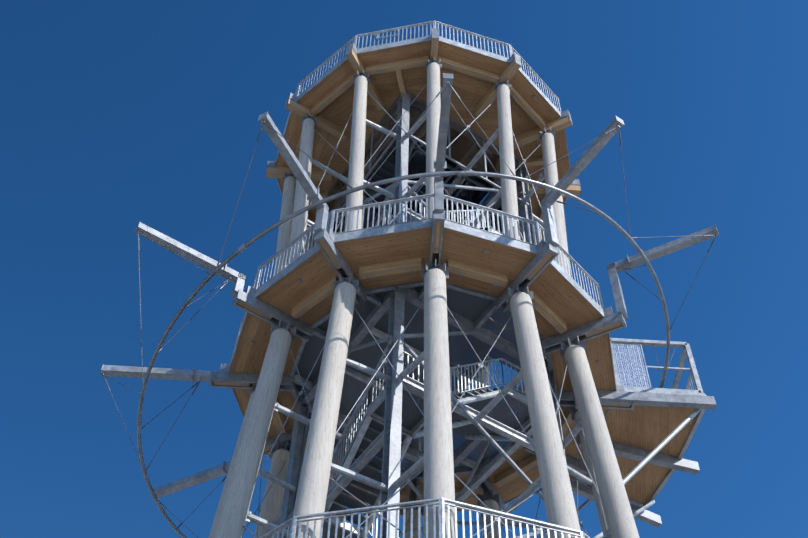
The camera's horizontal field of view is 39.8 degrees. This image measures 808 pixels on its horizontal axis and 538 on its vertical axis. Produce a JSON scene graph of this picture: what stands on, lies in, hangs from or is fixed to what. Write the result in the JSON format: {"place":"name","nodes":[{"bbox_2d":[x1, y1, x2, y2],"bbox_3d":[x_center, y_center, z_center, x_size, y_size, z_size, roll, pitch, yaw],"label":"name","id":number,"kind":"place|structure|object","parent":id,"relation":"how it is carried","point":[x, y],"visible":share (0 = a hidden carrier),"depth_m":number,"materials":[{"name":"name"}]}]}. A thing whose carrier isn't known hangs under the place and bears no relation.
{"place":"outdoors","nodes":[
{"label":"outdoors","id":0,"kind":"place"},
{"bbox_2d":[0,0,807,537],"label":"sky","id":1,"kind":"structure","parent":0,"point":[116,115],"materials":[{"name":"blue"}]},
{"label":"ground","id":2,"kind":"structure","parent":0,"visible":0},
{"bbox_3d":[0.109,16.399,10.301,13.909,0.246,13.909,3,-53,-1],"label":"tower base slab","id":3,"kind":"object","parent":2,"relation":"on","visible":0},
{"bbox_2d":[295,131,546,537],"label":"stair gratings","id":4,"kind":"object","parent":3,"relation":"on","point":[472,308],"visible":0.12,"depth_m":27.59,"materials":[{"name":"grey metal"}]},
{"bbox_2d":[209,62,639,537],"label":"logs","id":5,"kind":"object","parent":3,"relation":"on","point":[230,517],"visible":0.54,"depth_m":23.67,"materials":[{"name":"grey wood"}]},
{"bbox_2d":[248,57,585,514],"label":"column brackets","id":6,"kind":"object","parent":5,"relation":"attached to","point":[484,495],"visible":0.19,"depth_m":27.67,"materials":[{"name":"metal"}]},
{"bbox_2d":[242,83,606,537],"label":"bracing rods","id":7,"kind":"object","parent":5,"relation":"attached to","point":[384,361],"visible":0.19,"depth_m":24.36,"materials":[{"name":"metal"}]},
{"bbox_2d":[209,28,715,537],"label":"steelwork","id":8,"kind":"object","parent":3,"relation":"on","point":[393,304],"depth_m":27.30,"materials":[{"name":"grey metal"}]},
{"bbox_2d":[137,171,669,537],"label":"ring","id":9,"kind":"object","parent":8,"relation":"attached to","point":[303,210],"visible":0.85,"depth_m":24.44,"materials":[{"name":"metal"}]},
{"bbox_2d":[136,170,642,425],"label":"ring sleeves","id":10,"kind":"object","parent":9,"relation":"attached to","point":[241,248],"visible":0.6,"depth_m":23.86,"materials":[{"name":"grey metal"}]},
{"bbox_2d":[104,83,715,537],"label":"suspension cables","id":11,"kind":"object","parent":8,"relation":"attached to","point":[352,187],"visible":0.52,"depth_m":25.73,"materials":[{"name":"grey metal"}]},
{"bbox_2d":[286,113,534,537],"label":"stair frames","id":12,"kind":"structure","parent":8,"relation":"attached to","point":[517,439],"depth_m":25.10,"materials":[{"name":"grey metal"}]},
{"bbox_2d":[322,196,527,537],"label":"stair railings","id":13,"kind":"object","parent":12,"relation":"attached to","point":[462,390],"visible":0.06,"depth_m":26.05,"materials":[{"name":"grey metal"}]},
{"bbox_2d":[101,73,719,498],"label":"outrigger beams","id":14,"kind":"structure","parent":8,"relation":"attached to","point":[321,219],"depth_m":26.62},
{"bbox_2d":[213,38,630,520],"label":"timber beams","id":15,"kind":"structure","parent":8,"relation":"attached to","point":[547,313],"depth_m":33.72,"materials":[{"name":"brown wood"}]},
{"bbox_2d":[241,45,600,497],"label":"bolts","id":16,"kind":"object","parent":15,"relation":"attached to","point":[484,252],"visible":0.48,"depth_m":26.92,"materials":[{"name":"metal"}]},
{"bbox_2d":[229,41,697,513],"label":"platform slabs","id":17,"kind":"structure","parent":15,"relation":"on","point":[559,295],"depth_m":29.13,"materials":[{"name":"brown wood"}]},
{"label":"deck boards","id":18,"kind":"object","parent":17,"relation":"on","visible":0},
{"bbox_2d":[232,20,695,537],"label":"railings","id":19,"kind":"object","parent":18,"relation":"on","point":[293,521],"visible":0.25,"depth_m":26.34,"materials":[{"name":"metal"}]},
{"bbox_2d":[327,97,522,234],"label":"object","id":20,"kind":"structure","parent":8,"relation":"attached to","point":[465,148],"depth_m":34.25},
{"bbox_2d":[373,106,493,222],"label":"roof glazing","id":21,"kind":"structure","parent":8,"relation":"on","point":[417,163],"depth_m":36.82,"materials":[{"name":"black glass"}]},
{"bbox_2d":[612,342,648,386],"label":"mesh panel","id":22,"kind":"structure","parent":8,"relation":"attached to","point":[630,364],"depth_m":29.62,"materials":[{"name":"grey metal"}]}
]}

